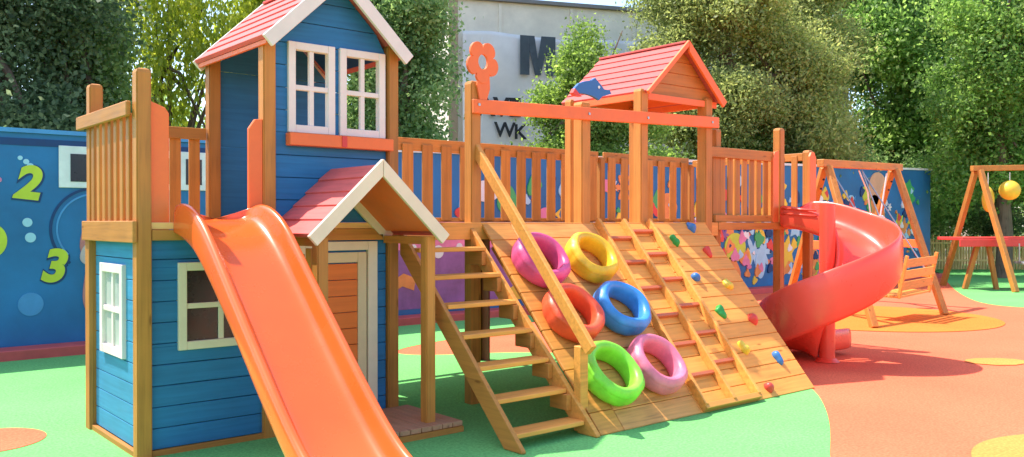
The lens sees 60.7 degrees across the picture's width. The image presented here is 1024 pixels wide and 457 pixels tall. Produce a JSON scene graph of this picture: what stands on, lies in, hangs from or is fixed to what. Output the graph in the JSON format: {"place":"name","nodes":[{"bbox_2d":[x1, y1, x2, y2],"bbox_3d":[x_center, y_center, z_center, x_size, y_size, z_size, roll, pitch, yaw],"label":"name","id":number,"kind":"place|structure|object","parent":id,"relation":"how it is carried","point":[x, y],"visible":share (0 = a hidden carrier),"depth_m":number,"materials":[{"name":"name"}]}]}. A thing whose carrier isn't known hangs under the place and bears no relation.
{"place":"outdoors","nodes":[
{"label":"outdoors","id":0,"kind":"place"},
{"bbox_2d":[0,315,829,456],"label":"green rubber surface","id":1,"kind":"object","parent":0,"point":[47,396],"visible":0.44,"depth_m":6.47,"materials":[{"name":"green rubber"}]},
{"bbox_2d":[0,428,46,451],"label":"coral circle","id":2,"kind":"object","parent":1,"relation":"on","point":[12,438],"visible":1,"depth_m":6.03,"materials":[{"name":"rubber"}]},
{"bbox_2d":[0,127,246,361],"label":"painted wall","id":3,"kind":"structure","parent":1,"relation":"on","point":[43,194],"depth_m":9.89,"materials":[{"name":"blue paint"}]},
{"bbox_2d":[59,145,205,190],"bbox_3d":[-4.503,-0.714,10.558,1.760,0.480,0.025,0,1,-40],"label":"painted window","id":4,"kind":"structure","parent":3,"relation":"in","point":[72,159],"depth_m":10.12,"materials":[{"name":"white paint"}]},
{"bbox_2d":[76,0,463,456],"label":"playhouse","id":5,"kind":"object","parent":1,"relation":"on","point":[164,360],"visible":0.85,"depth_m":6.12,"materials":[{"name":"blue wood"}]},
{"bbox_2d":[99,262,127,358],"bbox_3d":[-2.707,0.548,5.957,0.055,0.620,0.520,0,1,-40],"label":"window","id":6,"kind":"structure","parent":5,"relation":"in","point":[112,277],"depth_m":5.94,"materials":[{"name":"white wood"}]},
{"bbox_2d":[176,262,236,350],"bbox_3d":[-1.952,0.504,5.853,0.570,0.570,0.055,0,1,-40],"label":"window","id":7,"kind":"structure","parent":5,"relation":"in","point":[202,321],"depth_m":5.75,"materials":[{"name":"white wood"}]},
{"bbox_2d":[285,41,334,134],"bbox_3d":[-1.442,-0.999,6.266,0.365,0.640,0.055,0,1,-40],"label":"window","id":8,"kind":"structure","parent":5,"relation":"in","point":[292,46],"depth_m":6.25,"materials":[{"name":"white wood"}]},
{"bbox_2d":[300,241,377,400],"bbox_3d":[-1.274,0.725,6.389,0.655,1.260,0.038,0,1,-40],"label":"door","id":9,"kind":"structure","parent":5,"relation":"in","point":[362,324],"depth_m":6.49,"materials":[{"name":"orange wood"}]},
{"bbox_2d":[337,48,384,138],"bbox_3d":[-1.124,-1.001,6.532,0.385,0.640,0.055,0,1,-40],"label":"window","id":10,"kind":"structure","parent":5,"relation":"in","point":[344,53],"depth_m":6.52,"materials":[{"name":"white wood"}]},
{"bbox_2d":[173,204,412,456],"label":"slide","id":11,"kind":"object","parent":1,"relation":"on","point":[317,397],"visible":1,"depth_m":4.99,"materials":[{"name":"orange plastic"}]},
{"bbox_2d":[351,40,726,403],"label":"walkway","id":12,"kind":"structure","parent":1,"relation":"on","point":[638,91],"depth_m":8.99,"materials":[{"name":"brown wood"}]},
{"bbox_2d":[482,218,813,435],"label":"climbing ramp","id":13,"kind":"structure","parent":1,"relation":"on","point":[711,323],"depth_m":7.61,"materials":[{"name":"brown wood"}]},
{"bbox_2d":[511,232,570,287],"bbox_3d":[0.233,0.252,7.061,0.502,0.444,0.435,0,1,-40],"label":"tyre","id":14,"kind":"object","parent":13,"relation":"on","point":[554,253],"visible":0.73,"depth_m":6.96,"materials":[{"name":"pink rubber"}]},
{"bbox_2d":[542,283,604,342],"bbox_3d":[0.474,0.651,6.769,0.510,0.445,0.428,0,1,-40],"label":"tyre","id":15,"kind":"object","parent":13,"relation":"on","point":[586,305],"visible":0.69,"depth_m":6.70,"materials":[{"name":"red rubber"}]},
{"bbox_2d":[564,232,618,283],"bbox_3d":[0.677,0.245,7.438,0.489,0.432,0.427,0,1,-40],"label":"tyre","id":16,"kind":"object","parent":13,"relation":"on","point":[583,266],"visible":0.98,"depth_m":7.33,"materials":[{"name":"yellow rubber"}]},
{"bbox_2d":[588,340,644,406],"bbox_3d":[0.731,1.067,6.468,0.501,0.452,0.442,0,1,-40],"label":"tyre","id":17,"kind":"object","parent":13,"relation":"on","point":[602,386],"visible":0.89,"depth_m":6.36,"materials":[{"name":"green plastic"}]},
{"bbox_2d":[593,280,650,335],"bbox_3d":[0.898,0.646,7.126,0.518,0.433,0.430,0,1,-40],"label":"tyre","id":18,"kind":"object","parent":13,"relation":"on","point":[633,300],"visible":0.94,"depth_m":7.03,"materials":[{"name":"blue rubber"}]},
{"bbox_2d":[627,334,687,394],"bbox_3d":[1.126,1.054,6.813,0.493,0.444,0.436,0,1,-40],"label":"tyre","id":19,"kind":"object","parent":13,"relation":"on","point":[664,351],"visible":0.88,"depth_m":6.75,"materials":[{"name":"pink plastic"}]},
{"bbox_2d":[400,144,599,453],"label":"staircase","id":20,"kind":"structure","parent":0,"point":[560,392],"depth_m":6.30,"materials":[{"name":"brown wood"}]},
{"bbox_2d":[17,0,1023,227],"label":"sky","id":21,"kind":"structure","parent":0,"point":[598,2],"materials":[{"name":"white"}]},
{"bbox_2d":[412,0,848,156],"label":"building","id":22,"kind":"structure","parent":0,"point":[519,36],"depth_m":26.42,"materials":[{"name":"concrete"}]},
{"bbox_2d":[398,278,1023,456],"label":"coral rubber surface","id":23,"kind":"object","parent":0,"point":[905,394],"depth_m":8.05,"materials":[{"name":"rubber"}]},
{"bbox_2d":[398,150,942,325],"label":"mural wall","id":24,"kind":"structure","parent":23,"relation":"on","point":[749,253],"depth_m":18.06,"materials":[{"name":"blue paint"}]},
{"bbox_2d":[688,128,815,292],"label":"slide platform","id":25,"kind":"structure","parent":23,"relation":"on","point":[773,176],"depth_m":9.90,"materials":[{"name":"brown wood"}]},
{"bbox_2d":[759,201,903,362],"bbox_3d":[3.374,0.553,9.364,1.494,1.736,1.494,0,1,-40],"label":"spiral slide","id":26,"kind":"object","parent":23,"relation":"on","point":[861,255],"visible":0.93,"depth_m":9.03,"materials":[{"name":"red plastic"}]},
{"bbox_2d":[835,306,1004,331],"bbox_3d":[5.550,1.389,13.810,3.900,0.003,3.900,0,1,-40],"label":"orange circle","id":27,"kind":"object","parent":23,"relation":"on","point":[896,319],"visible":0.53,"depth_m":13.10,"materials":[{"name":"rubber"}]},
{"bbox_2d":[788,159,948,327],"bbox_3d":[5.850,0.130,14.651,4.289,2.555,2.748,0,1,-40],"label":"bench swing","id":28,"kind":"object","parent":27,"relation":"on","point":[926,261],"visible":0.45,"depth_m":14.06,"materials":[{"name":"brown wood"}]},
{"bbox_2d":[964,358,1023,364],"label":"yellow patch","id":29,"kind":"object","parent":23,"relation":"on","point":[997,361],"visible":1,"depth_m":9.33,"materials":[{"name":"rubber"}]},
{"bbox_2d":[971,434,1023,456],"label":"yellow circle","id":30,"kind":"object","parent":23,"relation":"on","point":[1009,446],"visible":1,"depth_m":5.77,"materials":[{"name":"rubber"}]},
{"bbox_2d":[931,229,1022,272],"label":"ground","id":31,"kind":"structure","parent":0,"point":[962,252],"depth_m":42.18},
{"bbox_2d":[0,0,161,131],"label":"evergreen tree","id":32,"kind":"object","parent":31,"relation":"on","point":[25,102],"visible":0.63,"depth_m":15.24,"materials":[{"name":"green plant"}]},
{"bbox_2d":[25,0,173,130],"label":"evergreen tree","id":33,"kind":"object","parent":31,"relation":"on","point":[118,61],"visible":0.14,"depth_m":16.61,"materials":[{"name":"green plant"}]},
{"bbox_2d":[118,0,256,128],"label":"weeping tree","id":34,"kind":"object","parent":31,"relation":"on","point":[177,13],"visible":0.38,"depth_m":18.29,"materials":[{"name":"green plant"}]},
{"bbox_2d":[191,0,336,114],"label":"weeping tree","id":35,"kind":"object","parent":31,"relation":"on","point":[252,5],"visible":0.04,"depth_m":19.10,"materials":[{"name":"green plant"}]},
{"bbox_2d":[335,0,425,130],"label":"columnar tree","id":36,"kind":"object","parent":31,"relation":"on","point":[352,124],"visible":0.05,"depth_m":17.31,"materials":[{"name":"green plant"}]},
{"bbox_2d":[347,0,484,140],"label":"columnar tree","id":37,"kind":"object","parent":31,"relation":"on","point":[420,29],"visible":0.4,"depth_m":17.07,"materials":[{"name":"green plant"}]},
{"bbox_2d":[164,77,1023,256],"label":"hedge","id":38,"kind":"object","parent":31,"relation":"on","point":[200,107],"depth_m":42.26,"materials":[{"name":"green plant"}]},
{"bbox_2d":[505,11,683,155],"bbox_3d":[1.591,-1.654,18.963,4.284,6.074,3.161,0,0,-21],"label":"bushy tree","id":39,"kind":"object","parent":31,"relation":"on","point":[578,60],"visible":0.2,"depth_m":18.66,"materials":[{"name":"green plant"}]},
{"bbox_2d":[617,138,695,157],"bbox_3d":[2.526,-0.488,20.175,4.398,3.738,3.119,0,0,-20],"label":"shrub","id":40,"kind":"object","parent":31,"relation":"on","point":[659,152],"depth_m":19.94,"materials":[{"name":"green plant"}]},
{"bbox_2d":[667,118,788,159],"bbox_3d":[5.478,-0.898,22.174,4.343,4.522,3.378,0,0,-24],"label":"shrub","id":41,"kind":"object","parent":31,"relation":"on","point":[758,147],"visible":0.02,"depth_m":21.92,"materials":[{"name":"green plant"}]},
{"bbox_2d":[612,0,893,178],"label":"leafy tree","id":42,"kind":"object","parent":31,"relation":"on","point":[774,50],"visible":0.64,"depth_m":21.50,"materials":[{"name":"green plant"}]},
{"bbox_2d":[737,0,892,162],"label":"pine tree","id":43,"kind":"object","parent":31,"relation":"on","point":[829,6],"visible":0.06,"depth_m":23.48,"materials":[{"name":"green plant"}]},
{"bbox_2d":[858,148,954,232],"bbox_3d":[12.605,-0.874,29.593,5.176,4.361,4.309,0,0,-19],"label":"shrub","id":44,"kind":"object","parent":31,"relation":"on","point":[931,204],"visible":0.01,"depth_m":28.28,"materials":[{"name":"green plant"}]},
{"bbox_2d":[858,141,961,250],"bbox_3d":[11.386,-0.772,27.445,5.460,4.206,4.330,0,1,-40],"label":"shrub","id":45,"kind":"object","parent":31,"relation":"on","point":[933,199],"visible":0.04,"depth_m":27.05,"materials":[{"name":"green plant"}]},
{"bbox_2d":[826,0,994,193],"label":"leafy tree","id":46,"kind":"object","parent":31,"relation":"on","point":[895,127],"visible":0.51,"depth_m":27.51,"materials":[{"name":"green plant"}]},
{"bbox_2d":[883,147,988,261],"bbox_3d":[13.153,-0.851,29.098,5.615,4.319,3.736,0,0,-14],"label":"shrub","id":47,"kind":"object","parent":31,"relation":"on","point":[949,231],"visible":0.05,"depth_m":28.57,"materials":[{"name":"green plant"}]},
{"bbox_2d":[904,0,1023,277],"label":"leafy tree","id":48,"kind":"object","parent":31,"relation":"on","point":[981,108],"visible":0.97,"depth_m":23.01,"materials":[{"name":"green plant"}]},
{"bbox_2d":[935,264,1023,307],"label":"green rubber surface","id":49,"kind":"object","parent":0,"point":[980,289],"visible":0.68,"depth_m":19.98,"materials":[{"name":"green rubber"}]},
{"bbox_2d":[930,234,1023,269],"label":"bamboo fence","id":50,"kind":"object","parent":49,"relation":"on","point":[981,259],"visible":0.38,"depth_m":27.69,"materials":[{"name":"wood"}]},
{"bbox_2d":[937,165,1023,291],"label":"swing frame","id":51,"kind":"object","parent":49,"relation":"on","point":[1001,241],"visible":0.99,"depth_m":19.37,"materials":[{"name":"brown wood"}]},
{"bbox_2d":[982,173,994,211],"bbox_3d":[10.720,-0.815,19.695,0.260,0.886,0.260,0,1,-40],"label":"yellow ball","id":52,"kind":"object","parent":51,"relation":"hanging from","point":[984,205],"visible":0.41,"depth_m":19.65,"materials":[{"name":"paint"}]},
{"bbox_2d":[999,172,1020,199],"bbox_3d":[11.150,-0.947,19.594,0.440,0.620,0.440,0,1,-40],"label":"yellow ball","id":53,"kind":"object","parent":51,"relation":"hanging from","point":[1009,190],"visible":1,"depth_m":19.45,"materials":[{"name":"paint"}]},
{"bbox_2d":[940,183,1023,250],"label":"shrub","id":54,"kind":"object","parent":49,"relation":"on","point":[986,229],"visible":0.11,"depth_m":29.27,"materials":[{"name":"green plant"}]},
{"bbox_2d":[983,159,1023,211],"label":"leafy tree","id":55,"kind":"object","parent":49,"relation":"on","point":[1020,198],"visible":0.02,"depth_m":25.59,"materials":[{"name":"green plant"}]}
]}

